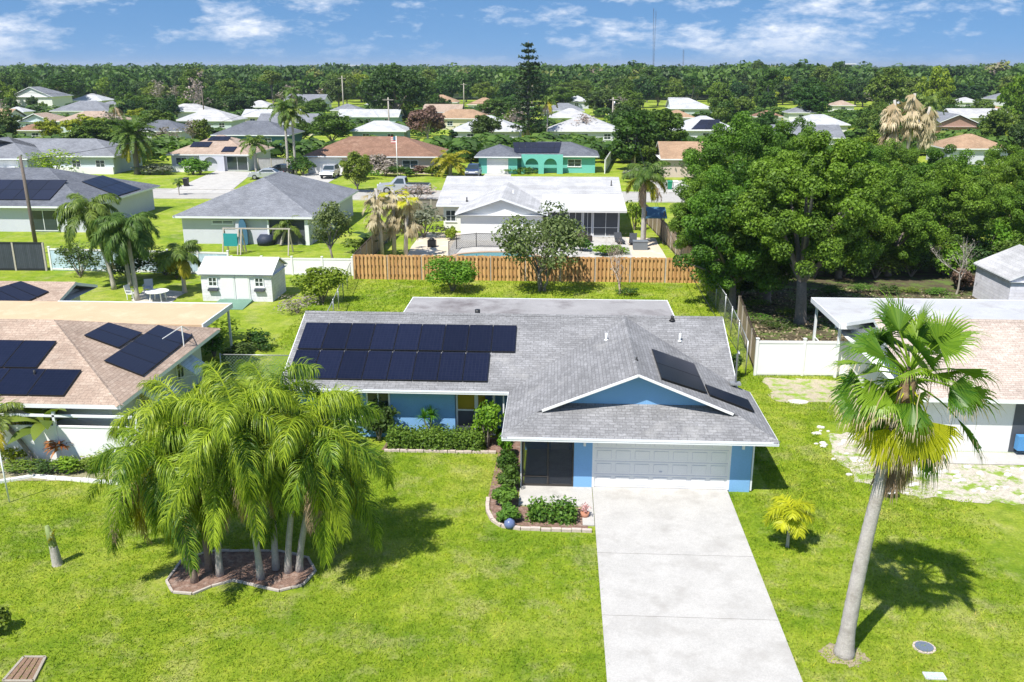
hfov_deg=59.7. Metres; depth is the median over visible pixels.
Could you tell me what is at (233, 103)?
tree
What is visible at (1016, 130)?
tree
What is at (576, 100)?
house
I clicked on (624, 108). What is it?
tree
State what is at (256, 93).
tree
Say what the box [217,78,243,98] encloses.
tree
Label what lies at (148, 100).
tree
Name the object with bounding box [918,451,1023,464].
path
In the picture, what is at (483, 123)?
tree
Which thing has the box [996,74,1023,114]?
tree
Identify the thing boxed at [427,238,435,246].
grill
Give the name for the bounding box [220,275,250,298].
door
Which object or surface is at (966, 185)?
oak tree
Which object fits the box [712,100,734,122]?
tree
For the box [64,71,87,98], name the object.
tree
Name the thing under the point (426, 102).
tree
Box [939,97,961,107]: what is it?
tree
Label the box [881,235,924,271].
undergrowth shrub
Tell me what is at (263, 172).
parked car
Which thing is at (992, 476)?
gravel bed
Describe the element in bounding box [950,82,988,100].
tree
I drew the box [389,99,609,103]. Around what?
overhead wire
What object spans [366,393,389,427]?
window
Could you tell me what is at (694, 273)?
shrub
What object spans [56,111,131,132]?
house
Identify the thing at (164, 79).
tree
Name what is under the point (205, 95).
tree
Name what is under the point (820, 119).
house
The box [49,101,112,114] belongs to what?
house
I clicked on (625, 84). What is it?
tree
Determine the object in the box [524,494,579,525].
hedge
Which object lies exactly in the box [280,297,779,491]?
house
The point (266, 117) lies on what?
house
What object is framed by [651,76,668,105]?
tree
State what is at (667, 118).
columnar tree
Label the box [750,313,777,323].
ground shrub
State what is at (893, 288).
ground shrub
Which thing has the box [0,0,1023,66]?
sky
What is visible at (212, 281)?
window
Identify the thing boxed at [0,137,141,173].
house
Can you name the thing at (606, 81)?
pine tree
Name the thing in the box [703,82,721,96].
tree
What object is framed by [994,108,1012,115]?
tree
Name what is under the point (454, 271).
bush
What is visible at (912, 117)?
dead palm
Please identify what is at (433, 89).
tree
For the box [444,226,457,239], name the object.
shrub
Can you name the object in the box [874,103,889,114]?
tree
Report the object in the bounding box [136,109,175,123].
tree
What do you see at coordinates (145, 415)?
queen palm
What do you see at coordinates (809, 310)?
ground shrub
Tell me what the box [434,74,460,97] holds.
tree
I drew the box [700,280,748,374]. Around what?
chain link fence
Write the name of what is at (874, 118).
tree
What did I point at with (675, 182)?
wheelie bin
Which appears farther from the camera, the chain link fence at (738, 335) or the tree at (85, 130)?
the tree at (85, 130)
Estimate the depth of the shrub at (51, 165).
124.63 m
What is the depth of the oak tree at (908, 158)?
87.77 m
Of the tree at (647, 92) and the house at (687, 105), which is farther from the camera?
the tree at (647, 92)
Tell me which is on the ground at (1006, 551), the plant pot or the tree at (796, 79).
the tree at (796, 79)
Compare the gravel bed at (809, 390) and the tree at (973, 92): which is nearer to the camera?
the gravel bed at (809, 390)
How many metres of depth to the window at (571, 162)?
130.30 m
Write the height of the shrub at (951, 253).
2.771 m
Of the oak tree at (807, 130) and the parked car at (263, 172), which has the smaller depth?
the oak tree at (807, 130)
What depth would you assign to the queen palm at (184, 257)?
60.33 m
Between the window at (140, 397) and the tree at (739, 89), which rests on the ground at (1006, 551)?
the tree at (739, 89)
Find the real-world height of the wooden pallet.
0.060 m
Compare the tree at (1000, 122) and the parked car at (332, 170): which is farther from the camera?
the tree at (1000, 122)
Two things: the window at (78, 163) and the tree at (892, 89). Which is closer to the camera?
the window at (78, 163)
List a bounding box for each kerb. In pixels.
[153,188,675,192]
[154,197,683,202]
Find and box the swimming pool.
[453,251,538,255]
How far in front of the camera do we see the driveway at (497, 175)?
127.46 m
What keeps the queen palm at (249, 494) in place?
on the mulch bed at (239, 565)
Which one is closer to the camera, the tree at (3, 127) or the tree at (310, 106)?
the tree at (3, 127)
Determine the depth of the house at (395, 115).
230.55 m
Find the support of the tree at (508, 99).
on the ground at (1006, 551)
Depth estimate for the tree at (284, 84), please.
358.67 m
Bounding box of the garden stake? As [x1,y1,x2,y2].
[0,454,9,501]
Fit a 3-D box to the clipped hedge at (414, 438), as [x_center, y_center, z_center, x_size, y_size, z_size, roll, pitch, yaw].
[-3.094,3.868,36.449,4.272,1.106,1.309,1,17,3]
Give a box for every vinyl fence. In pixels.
[47,246,228,273]
[230,255,352,275]
[604,151,612,173]
[753,338,849,375]
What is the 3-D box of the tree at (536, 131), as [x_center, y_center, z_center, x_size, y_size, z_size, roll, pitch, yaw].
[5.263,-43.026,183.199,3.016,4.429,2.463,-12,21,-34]
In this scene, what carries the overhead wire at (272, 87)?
attached to the utility pole at (342, 91)
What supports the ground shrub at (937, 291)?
on the woodland floor at (929, 278)
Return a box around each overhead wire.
[6,91,193,94]
[22,107,263,160]
[220,77,340,90]
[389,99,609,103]
[477,84,849,86]
[636,134,737,350]
[648,83,915,98]
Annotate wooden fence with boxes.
[0,242,47,270]
[257,158,290,169]
[352,222,391,267]
[352,254,699,282]
[413,199,442,215]
[641,204,691,255]
[737,296,757,369]
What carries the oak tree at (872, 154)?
on the ground at (1006, 551)
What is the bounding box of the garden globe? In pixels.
[504,518,514,529]
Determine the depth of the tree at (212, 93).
282.42 m
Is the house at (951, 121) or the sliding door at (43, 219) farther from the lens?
the house at (951, 121)
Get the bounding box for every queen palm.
[52,192,121,289]
[81,372,250,571]
[83,419,209,583]
[89,211,160,300]
[89,226,143,286]
[144,394,303,576]
[150,356,327,580]
[153,239,202,292]
[201,356,372,570]
[237,381,369,573]
[264,396,397,572]
[270,215,301,244]
[622,160,670,239]
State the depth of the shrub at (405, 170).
125.73 m
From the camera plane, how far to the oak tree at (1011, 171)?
72.17 m
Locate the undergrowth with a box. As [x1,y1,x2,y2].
[0,104,1023,161]
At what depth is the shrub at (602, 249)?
73.36 m
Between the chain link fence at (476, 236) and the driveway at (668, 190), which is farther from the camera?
the driveway at (668, 190)
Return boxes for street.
[153,190,683,200]
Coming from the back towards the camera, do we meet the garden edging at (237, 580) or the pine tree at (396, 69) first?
the pine tree at (396, 69)
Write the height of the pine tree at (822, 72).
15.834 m
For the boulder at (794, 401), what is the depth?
41.40 m
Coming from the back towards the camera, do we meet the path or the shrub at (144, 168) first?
the shrub at (144, 168)
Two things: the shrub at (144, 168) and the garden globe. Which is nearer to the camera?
the garden globe
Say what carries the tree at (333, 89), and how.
on the ground at (1006, 551)
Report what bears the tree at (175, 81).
on the ground at (1006, 551)
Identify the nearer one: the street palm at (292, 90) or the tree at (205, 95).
the street palm at (292, 90)
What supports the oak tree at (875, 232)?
on the woodland floor at (929, 278)
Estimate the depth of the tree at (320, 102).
276.08 m
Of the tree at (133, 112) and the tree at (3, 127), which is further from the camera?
the tree at (133, 112)
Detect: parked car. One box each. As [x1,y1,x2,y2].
[247,168,283,179]
[268,163,298,173]
[319,164,339,177]
[465,163,481,175]
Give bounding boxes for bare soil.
[818,642,870,666]
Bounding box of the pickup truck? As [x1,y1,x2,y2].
[377,176,431,193]
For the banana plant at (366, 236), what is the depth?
73.78 m
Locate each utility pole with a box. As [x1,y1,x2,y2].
[19,156,36,241]
[341,76,343,104]
[387,97,389,120]
[460,83,466,106]
[610,97,617,111]
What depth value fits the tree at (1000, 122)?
163.54 m
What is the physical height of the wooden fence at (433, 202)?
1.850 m
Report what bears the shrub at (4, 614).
on the ground at (1006, 551)
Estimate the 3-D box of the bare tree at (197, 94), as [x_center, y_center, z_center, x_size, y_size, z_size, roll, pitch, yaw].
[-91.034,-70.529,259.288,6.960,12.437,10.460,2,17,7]
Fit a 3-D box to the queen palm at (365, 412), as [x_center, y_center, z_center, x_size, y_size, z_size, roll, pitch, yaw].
[-5.542,4.449,27.132,4.171,5.594,3.918,-10,20,-31]
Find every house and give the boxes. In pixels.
[0,109,27,126]
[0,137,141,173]
[0,167,159,231]
[0,281,232,461]
[11,107,34,116]
[12,86,73,107]
[17,112,64,126]
[17,124,51,136]
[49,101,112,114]
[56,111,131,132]
[72,95,115,102]
[141,120,191,138]
[166,135,274,171]
[173,171,358,244]
[174,104,213,117]
[176,109,247,128]
[210,121,304,147]
[242,109,302,120]
[251,100,275,108]
[257,113,320,135]
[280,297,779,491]
[284,94,332,107]
[303,136,448,173]
[330,104,363,116]
[338,109,403,121]
[349,121,410,137]
[423,104,464,112]
[436,176,626,240]
[440,95,460,103]
[440,109,487,129]
[450,115,521,137]
[467,98,488,107]
[474,142,599,173]
[544,103,584,113]
[547,117,618,140]
[549,108,590,119]
[563,96,588,108]
[656,141,702,176]
[665,97,711,114]
[669,116,732,137]
[672,110,693,119]
[750,110,783,120]
[770,124,845,144]
[782,107,815,120]
[786,114,850,131]
[811,297,1023,452]
[827,100,855,110]
[919,111,979,132]
[926,134,1007,164]
[944,108,1000,121]
[955,97,976,106]
[982,93,1005,105]
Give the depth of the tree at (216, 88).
317.19 m
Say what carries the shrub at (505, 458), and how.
on the mulch bed at (495, 506)
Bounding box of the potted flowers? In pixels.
[579,502,590,512]
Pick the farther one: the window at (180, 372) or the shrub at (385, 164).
the shrub at (385, 164)
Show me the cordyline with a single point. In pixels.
(53, 445)
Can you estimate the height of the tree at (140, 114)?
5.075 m
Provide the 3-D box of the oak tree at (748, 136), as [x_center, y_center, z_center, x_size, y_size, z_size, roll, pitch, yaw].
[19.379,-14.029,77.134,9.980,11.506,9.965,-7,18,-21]
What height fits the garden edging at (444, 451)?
0.128 m
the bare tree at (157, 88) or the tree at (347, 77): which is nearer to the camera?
the bare tree at (157, 88)
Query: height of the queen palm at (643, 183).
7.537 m
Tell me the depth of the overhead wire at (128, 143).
91.46 m
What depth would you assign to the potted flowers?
30.75 m
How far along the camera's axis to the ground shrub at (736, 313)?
55.10 m
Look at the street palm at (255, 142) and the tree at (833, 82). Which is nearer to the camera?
the street palm at (255, 142)
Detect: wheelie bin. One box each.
[182,177,189,185]
[667,180,672,188]
[672,180,677,188]
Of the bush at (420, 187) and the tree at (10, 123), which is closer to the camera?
the bush at (420, 187)
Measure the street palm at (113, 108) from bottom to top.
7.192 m
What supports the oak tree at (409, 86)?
on the ground at (1006, 551)
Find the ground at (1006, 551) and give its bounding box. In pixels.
[0,67,1023,681]
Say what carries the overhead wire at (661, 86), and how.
attached to the utility pole at (463, 84)
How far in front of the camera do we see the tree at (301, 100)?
262.64 m
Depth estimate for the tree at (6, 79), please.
357.08 m
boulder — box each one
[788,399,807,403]
[913,467,930,476]
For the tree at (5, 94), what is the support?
on the ground at (1006, 551)
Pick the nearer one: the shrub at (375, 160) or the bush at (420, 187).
the bush at (420, 187)
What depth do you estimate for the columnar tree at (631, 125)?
131.25 m
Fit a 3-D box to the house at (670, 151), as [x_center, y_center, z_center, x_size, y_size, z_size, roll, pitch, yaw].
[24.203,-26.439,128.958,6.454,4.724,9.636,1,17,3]
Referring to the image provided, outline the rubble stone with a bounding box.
[1004,472,1011,476]
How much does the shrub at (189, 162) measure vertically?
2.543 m
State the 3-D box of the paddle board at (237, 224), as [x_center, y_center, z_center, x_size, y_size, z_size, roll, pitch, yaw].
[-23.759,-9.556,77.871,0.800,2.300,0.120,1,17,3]
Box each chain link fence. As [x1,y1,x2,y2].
[219,353,288,378]
[328,262,351,310]
[448,233,551,254]
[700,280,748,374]
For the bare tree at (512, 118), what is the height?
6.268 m
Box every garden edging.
[0,474,117,484]
[165,549,316,594]
[384,449,495,453]
[486,497,591,532]
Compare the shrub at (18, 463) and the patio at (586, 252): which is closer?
the shrub at (18, 463)
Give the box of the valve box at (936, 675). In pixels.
[922,672,946,679]
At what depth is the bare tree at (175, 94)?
305.19 m
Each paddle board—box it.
[235,219,239,244]
[238,219,247,244]
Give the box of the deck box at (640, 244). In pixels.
[632,240,647,249]
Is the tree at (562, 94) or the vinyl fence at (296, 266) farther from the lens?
the tree at (562, 94)
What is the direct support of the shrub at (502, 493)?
on the mulch bed at (495, 506)
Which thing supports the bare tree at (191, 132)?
on the ground at (1006, 551)
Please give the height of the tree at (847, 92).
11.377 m
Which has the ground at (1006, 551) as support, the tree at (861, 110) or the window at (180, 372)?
the tree at (861, 110)
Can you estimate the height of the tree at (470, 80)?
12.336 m
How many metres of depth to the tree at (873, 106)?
187.76 m
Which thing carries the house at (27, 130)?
on the ground at (1006, 551)
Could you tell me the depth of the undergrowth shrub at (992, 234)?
67.22 m
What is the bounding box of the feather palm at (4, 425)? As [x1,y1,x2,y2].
[0,398,35,464]
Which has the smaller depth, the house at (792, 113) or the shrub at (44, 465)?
the shrub at (44, 465)
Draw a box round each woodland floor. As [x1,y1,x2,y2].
[72,91,981,100]
[710,256,976,340]
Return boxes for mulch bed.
[0,461,116,480]
[168,551,313,591]
[382,437,587,528]
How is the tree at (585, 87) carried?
on the ground at (1006, 551)
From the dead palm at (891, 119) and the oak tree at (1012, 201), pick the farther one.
the dead palm at (891, 119)
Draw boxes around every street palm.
[108,102,124,119]
[238,134,268,171]
[267,98,298,167]
[278,106,308,174]
[282,86,302,106]
[535,94,557,128]
[916,91,945,114]
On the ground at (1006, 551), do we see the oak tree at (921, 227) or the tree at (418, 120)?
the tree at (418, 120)
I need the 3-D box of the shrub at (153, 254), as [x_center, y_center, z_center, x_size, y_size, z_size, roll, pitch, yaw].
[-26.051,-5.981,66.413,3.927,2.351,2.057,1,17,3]
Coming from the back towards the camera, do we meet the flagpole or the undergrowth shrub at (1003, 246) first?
the flagpole
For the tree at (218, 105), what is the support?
on the ground at (1006, 551)
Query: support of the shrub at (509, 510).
on the mulch bed at (495, 506)
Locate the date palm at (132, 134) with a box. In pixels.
[107,113,162,174]
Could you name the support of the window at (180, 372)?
in the house at (92, 364)
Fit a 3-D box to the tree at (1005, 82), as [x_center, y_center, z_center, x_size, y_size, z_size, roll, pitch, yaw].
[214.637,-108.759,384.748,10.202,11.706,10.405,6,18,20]
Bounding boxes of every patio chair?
[123,284,133,299]
[142,279,152,293]
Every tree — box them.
[0,72,15,87]
[0,80,16,100]
[0,97,20,106]
[0,107,22,136]
[0,125,6,137]
[13,73,38,91]
[25,95,38,105]
[31,117,63,135]
[37,101,47,105]
[40,79,75,93]
[43,74,80,91]
[59,114,92,131]
[62,119,115,140]
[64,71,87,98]
[70,74,85,97]
[90,117,118,135]
[93,77,114,97]
[93,110,123,126]
[95,117,125,137]
[108,72,129,96]
[113,85,134,105]
[116,93,145,108]
[116,99,140,113]
[125,108,144,116]
[128,79,148,95]
[131,113,154,124]
[134,94,168,109]
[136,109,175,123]
[139,82,171,97]
[146,103,173,120]
[149,72,172,91]
[150,79,168,98]
[150,127,179,137]
[157,94,180,115]
[167,84,181,99]
[170,66,192,96]
[176,69,208,96]
[176,95,190,104]
[182,76,212,105]
[182,118,210,138]
[188,118,210,140]
[196,89,212,106]
[202,73,216,90]
[205,98,223,109]
[207,84,223,100]
[207,90,221,100]
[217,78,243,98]
[222,92,255,111]
[240,88,266,101]
[243,81,270,96]
[259,70,282,103]
[267,80,281,101]
[275,84,298,98]
[278,81,296,97]
[284,96,306,106]
[289,80,302,93]
[294,121,310,138]
[297,101,321,112]
[307,112,354,140]
[308,201,353,257]
[310,97,328,110]
[321,78,351,106]
[325,71,340,101]
[336,72,356,103]
[338,151,373,189]
[351,73,368,101]
[355,66,433,108]
[356,79,372,102]
[377,102,393,108]
[386,63,404,75]
[403,102,414,114]
[405,105,446,138]
[421,95,433,109]
[422,68,437,82]
[425,83,437,96]
[427,94,442,103]
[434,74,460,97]
[439,98,451,103]
[447,130,457,137]
[458,73,477,101]
[469,81,496,98]
[469,114,501,136]
[476,98,507,115]
[482,107,502,115]
[490,200,588,291]
[494,80,505,96]
[496,79,522,97]
[501,101,517,112]
[501,107,526,134]
[503,94,525,107]
[503,109,526,121]
[507,41,551,134]
[523,70,542,102]
[531,74,554,99]
[531,122,543,134]
[543,86,578,103]
[549,79,564,86]
[556,82,583,96]
[570,79,592,97]
[571,112,593,124]
[583,87,622,116]
[601,76,618,84]
[607,74,634,91]
[608,110,663,164]
[610,103,632,124]
[612,90,646,105]
[614,78,635,92]
[615,99,646,110]
[615,100,640,111]
[633,76,656,107]
[633,134,658,165]
[638,66,658,102]
[643,108,689,144]
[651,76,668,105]
[664,81,684,97]
[667,171,730,249]
[668,76,683,88]
[672,161,803,309]
[677,111,786,215]
[681,75,702,98]
[687,78,706,100]
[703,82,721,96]
[707,83,734,110]
[711,106,731,123]
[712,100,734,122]
[716,175,832,302]
[725,80,749,97]
[726,130,895,324]
[732,96,756,111]
[736,72,742,81]
[742,70,747,84]
[747,79,775,105]
[751,59,764,69]
[752,110,778,127]
[753,82,774,106]
[756,68,783,92]
[758,91,777,108]
[770,116,832,159]
[773,80,794,104]
[776,76,791,100]
[787,84,809,98]
[791,77,827,92]
[792,76,805,83]
[792,86,834,111]
[809,65,831,81]
[819,67,838,81]
[822,74,846,102]
[825,187,898,278]
[828,142,899,218]
[831,61,849,73]
[831,77,855,100]
[847,80,856,104]
[850,78,871,106]
[852,107,870,128]
[856,109,876,128]
[856,165,949,276]
[858,132,893,149]
[863,67,908,105]
[863,125,904,136]
[867,102,887,110]
[867,113,880,130]
[871,107,904,135]
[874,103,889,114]
[875,138,920,192]
[892,157,1000,268]
[897,144,981,226]
[899,93,922,111]
[903,76,921,97]
[914,65,955,101]
[931,240,978,293]
[937,104,959,111]
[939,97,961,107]
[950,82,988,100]
[971,99,994,107]
[971,153,1023,233]
[973,141,1023,216]
[978,108,1021,136]
[991,181,1023,244]
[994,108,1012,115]
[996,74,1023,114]
[996,75,1018,91]
[1007,114,1023,149]
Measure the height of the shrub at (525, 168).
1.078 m
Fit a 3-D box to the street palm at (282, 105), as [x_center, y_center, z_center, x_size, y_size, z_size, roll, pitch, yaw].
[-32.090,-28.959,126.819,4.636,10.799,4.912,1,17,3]
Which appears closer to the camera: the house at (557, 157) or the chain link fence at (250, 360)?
the chain link fence at (250, 360)
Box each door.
[0,160,18,166]
[32,210,58,230]
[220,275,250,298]
[226,156,248,170]
[308,158,342,172]
[487,158,507,173]
[591,443,731,489]
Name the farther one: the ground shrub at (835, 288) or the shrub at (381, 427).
the ground shrub at (835, 288)
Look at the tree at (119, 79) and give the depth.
389.81 m
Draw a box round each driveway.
[165,171,249,192]
[301,173,341,181]
[484,174,510,175]
[592,487,802,681]
[651,180,687,191]
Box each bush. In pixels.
[207,316,239,336]
[273,293,323,313]
[289,266,350,302]
[388,184,439,198]
[402,203,449,236]
[422,255,480,291]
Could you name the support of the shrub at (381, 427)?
on the ground at (1006, 551)
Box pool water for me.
[458,253,532,256]
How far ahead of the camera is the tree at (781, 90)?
358.81 m
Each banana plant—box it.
[3,408,76,443]
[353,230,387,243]
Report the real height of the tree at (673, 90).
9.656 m
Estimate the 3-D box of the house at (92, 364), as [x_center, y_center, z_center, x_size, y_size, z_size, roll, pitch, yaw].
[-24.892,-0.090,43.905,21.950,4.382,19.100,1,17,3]
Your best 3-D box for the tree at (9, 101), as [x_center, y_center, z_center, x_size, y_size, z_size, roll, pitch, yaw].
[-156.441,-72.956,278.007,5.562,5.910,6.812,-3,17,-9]
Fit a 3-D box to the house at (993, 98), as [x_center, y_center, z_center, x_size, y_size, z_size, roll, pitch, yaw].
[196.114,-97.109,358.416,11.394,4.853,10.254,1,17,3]
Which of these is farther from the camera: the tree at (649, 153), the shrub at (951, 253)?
the tree at (649, 153)
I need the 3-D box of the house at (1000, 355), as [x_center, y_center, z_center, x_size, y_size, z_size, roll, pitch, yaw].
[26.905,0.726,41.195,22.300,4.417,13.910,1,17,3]
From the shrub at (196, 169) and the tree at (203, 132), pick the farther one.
the tree at (203, 132)
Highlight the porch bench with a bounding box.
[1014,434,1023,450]
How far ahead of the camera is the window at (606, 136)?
178.75 m
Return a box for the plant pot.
[580,510,588,517]
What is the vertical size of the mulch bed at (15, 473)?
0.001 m
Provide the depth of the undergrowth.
159.57 m
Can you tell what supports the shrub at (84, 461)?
on the mulch bed at (15, 473)
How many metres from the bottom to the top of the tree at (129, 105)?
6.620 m
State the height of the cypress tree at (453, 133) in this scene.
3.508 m
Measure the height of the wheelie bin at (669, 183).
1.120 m
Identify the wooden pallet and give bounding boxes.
[2,655,46,681]
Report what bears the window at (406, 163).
in the house at (411, 153)
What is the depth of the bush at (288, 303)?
56.18 m
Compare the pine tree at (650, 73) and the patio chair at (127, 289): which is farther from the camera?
the pine tree at (650, 73)
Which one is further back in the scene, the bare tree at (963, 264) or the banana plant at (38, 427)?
the bare tree at (963, 264)
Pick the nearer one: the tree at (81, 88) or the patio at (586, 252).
the patio at (586, 252)
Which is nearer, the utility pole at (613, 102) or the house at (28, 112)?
the utility pole at (613, 102)
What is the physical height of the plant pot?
0.200 m
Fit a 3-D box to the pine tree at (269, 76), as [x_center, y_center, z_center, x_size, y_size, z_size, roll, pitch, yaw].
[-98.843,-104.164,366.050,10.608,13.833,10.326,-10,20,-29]
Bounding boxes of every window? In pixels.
[71,160,80,166]
[95,160,104,166]
[138,393,152,411]
[175,157,186,164]
[175,364,185,382]
[207,277,218,287]
[211,220,233,224]
[254,277,264,287]
[318,392,362,422]
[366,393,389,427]
[402,160,417,168]
[445,210,455,221]
[447,121,452,125]
[568,159,580,166]
[604,134,610,139]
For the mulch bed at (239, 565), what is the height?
0.001 m
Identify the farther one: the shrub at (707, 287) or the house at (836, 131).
the house at (836, 131)
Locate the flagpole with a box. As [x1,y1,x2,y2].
[391,136,397,175]
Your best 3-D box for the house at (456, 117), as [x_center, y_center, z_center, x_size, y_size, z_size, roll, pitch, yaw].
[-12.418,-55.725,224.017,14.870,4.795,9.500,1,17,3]
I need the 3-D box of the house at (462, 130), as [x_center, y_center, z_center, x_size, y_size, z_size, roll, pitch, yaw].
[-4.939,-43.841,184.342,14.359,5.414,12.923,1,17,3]
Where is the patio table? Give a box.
[145,288,168,301]
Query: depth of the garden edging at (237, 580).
26.90 m
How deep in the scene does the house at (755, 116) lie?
230.46 m
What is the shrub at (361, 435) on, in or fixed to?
on the ground at (1006, 551)
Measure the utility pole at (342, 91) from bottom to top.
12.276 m
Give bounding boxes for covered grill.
[257,234,274,245]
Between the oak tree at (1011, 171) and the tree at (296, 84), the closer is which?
the oak tree at (1011, 171)
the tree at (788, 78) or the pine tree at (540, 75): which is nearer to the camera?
the pine tree at (540, 75)
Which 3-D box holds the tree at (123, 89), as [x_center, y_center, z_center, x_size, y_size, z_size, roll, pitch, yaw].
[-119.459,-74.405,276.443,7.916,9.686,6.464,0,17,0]
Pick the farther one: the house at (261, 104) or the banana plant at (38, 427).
the house at (261, 104)
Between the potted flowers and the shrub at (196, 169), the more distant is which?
the shrub at (196, 169)
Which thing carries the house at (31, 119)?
on the ground at (1006, 551)
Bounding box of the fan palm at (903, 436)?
[823,288,1005,659]
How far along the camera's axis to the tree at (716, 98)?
249.84 m
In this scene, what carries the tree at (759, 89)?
on the ground at (1006, 551)
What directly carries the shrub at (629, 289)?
on the ground at (1006, 551)
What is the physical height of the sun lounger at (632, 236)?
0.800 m
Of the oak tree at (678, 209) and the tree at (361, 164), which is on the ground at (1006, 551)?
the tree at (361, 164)
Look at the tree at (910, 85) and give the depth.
302.39 m
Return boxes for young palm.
[45,525,62,566]
[172,178,182,194]
[762,493,817,547]
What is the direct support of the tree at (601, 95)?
on the ground at (1006, 551)
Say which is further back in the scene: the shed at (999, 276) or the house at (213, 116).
the house at (213, 116)
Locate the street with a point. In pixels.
(627, 197)
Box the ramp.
[216,299,252,309]
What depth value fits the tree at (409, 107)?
258.99 m
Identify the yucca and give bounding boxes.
[414,405,438,428]
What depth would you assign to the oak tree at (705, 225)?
54.51 m
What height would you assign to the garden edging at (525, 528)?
0.128 m
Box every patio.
[132,290,184,301]
[397,207,666,272]
[446,236,632,257]
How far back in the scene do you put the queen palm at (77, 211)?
60.44 m
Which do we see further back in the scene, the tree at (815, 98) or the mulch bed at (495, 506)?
the tree at (815, 98)
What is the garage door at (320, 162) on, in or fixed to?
in the house at (411, 153)
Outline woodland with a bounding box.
[0,59,1023,99]
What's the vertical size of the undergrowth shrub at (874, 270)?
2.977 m
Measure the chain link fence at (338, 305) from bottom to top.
1.410 m
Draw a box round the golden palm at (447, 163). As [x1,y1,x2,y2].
[430,150,471,176]
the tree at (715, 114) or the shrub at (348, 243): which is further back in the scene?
the tree at (715, 114)
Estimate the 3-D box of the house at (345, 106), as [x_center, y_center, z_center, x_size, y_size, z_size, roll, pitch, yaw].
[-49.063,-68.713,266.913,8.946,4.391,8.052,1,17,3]
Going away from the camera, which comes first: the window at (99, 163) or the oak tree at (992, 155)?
the oak tree at (992, 155)
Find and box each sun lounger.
[614,232,624,243]
[629,233,636,242]
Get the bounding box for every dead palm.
[359,188,388,254]
[378,185,408,254]
[394,194,424,254]
[878,99,904,147]
[897,93,925,149]
[913,106,941,159]
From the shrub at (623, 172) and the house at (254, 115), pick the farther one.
the house at (254, 115)
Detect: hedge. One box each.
[384,420,486,453]
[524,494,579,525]
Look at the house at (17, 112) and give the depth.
227.71 m
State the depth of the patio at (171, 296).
60.45 m
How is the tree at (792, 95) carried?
on the ground at (1006, 551)
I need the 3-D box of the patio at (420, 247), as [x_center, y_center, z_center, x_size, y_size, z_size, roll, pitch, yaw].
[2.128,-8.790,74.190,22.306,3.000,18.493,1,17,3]
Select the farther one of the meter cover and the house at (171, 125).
the house at (171, 125)
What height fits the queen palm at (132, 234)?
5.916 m
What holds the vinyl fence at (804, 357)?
on the ground at (1006, 551)
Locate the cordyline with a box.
[43,440,72,457]
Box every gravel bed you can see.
[762,377,841,402]
[826,432,1023,504]
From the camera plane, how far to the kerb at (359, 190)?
112.62 m
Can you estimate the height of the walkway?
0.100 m
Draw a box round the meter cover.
[912,640,935,653]
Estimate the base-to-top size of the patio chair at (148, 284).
0.950 m
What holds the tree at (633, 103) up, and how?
on the ground at (1006, 551)
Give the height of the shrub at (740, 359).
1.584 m
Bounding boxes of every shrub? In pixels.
[0,447,27,462]
[0,457,45,472]
[0,605,11,629]
[16,148,81,169]
[26,459,61,473]
[49,455,86,473]
[53,240,103,276]
[68,457,99,471]
[71,449,107,458]
[99,253,149,277]
[131,163,161,173]
[138,245,175,274]
[148,165,174,174]
[155,261,180,277]
[179,157,208,174]
[190,160,211,174]
[201,333,226,356]
[220,341,260,361]
[240,327,274,349]
[286,155,316,174]
[332,422,366,440]
[341,238,365,250]
[353,167,383,176]
[357,397,399,440]
[369,154,386,175]
[378,159,399,175]
[387,165,416,175]
[410,165,426,175]
[421,166,440,175]
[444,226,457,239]
[462,137,482,159]
[471,399,504,446]
[491,483,518,503]
[495,464,520,487]
[496,449,519,469]
[496,501,521,521]
[497,432,513,451]
[501,166,537,173]
[574,238,592,250]
[587,244,613,254]
[605,234,628,293]
[607,244,629,253]
[612,287,639,294]
[621,167,655,178]
[626,200,641,229]
[628,161,670,179]
[674,159,708,167]
[689,257,726,284]
[697,261,740,303]
[725,310,756,317]
[730,349,744,375]
[736,279,754,295]
[736,295,770,307]
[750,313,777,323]
[760,317,796,328]
[775,306,794,316]
[807,307,821,313]
[813,265,842,277]
[818,283,848,293]
[832,258,872,276]
[850,283,878,292]
[854,247,910,277]
[868,240,903,274]
[875,283,900,294]
[880,251,941,276]
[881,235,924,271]
[898,286,927,292]
[923,287,950,294]
[927,241,970,274]
[932,242,976,277]
[934,228,993,268]
[950,267,974,288]
[963,220,1013,257]
[986,236,1023,254]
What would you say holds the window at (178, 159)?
in the house at (220, 152)
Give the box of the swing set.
[222,228,293,255]
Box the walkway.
[518,485,594,525]
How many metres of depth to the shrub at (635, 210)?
84.38 m
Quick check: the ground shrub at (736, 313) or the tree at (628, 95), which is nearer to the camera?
the ground shrub at (736, 313)
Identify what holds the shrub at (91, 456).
on the mulch bed at (15, 473)
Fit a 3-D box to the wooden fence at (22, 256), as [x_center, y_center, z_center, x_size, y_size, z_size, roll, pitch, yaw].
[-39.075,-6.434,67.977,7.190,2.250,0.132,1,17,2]
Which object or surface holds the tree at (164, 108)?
on the ground at (1006, 551)
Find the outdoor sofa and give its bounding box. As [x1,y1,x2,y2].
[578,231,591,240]
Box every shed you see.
[196,256,287,301]
[972,244,1023,299]
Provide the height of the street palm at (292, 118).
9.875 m

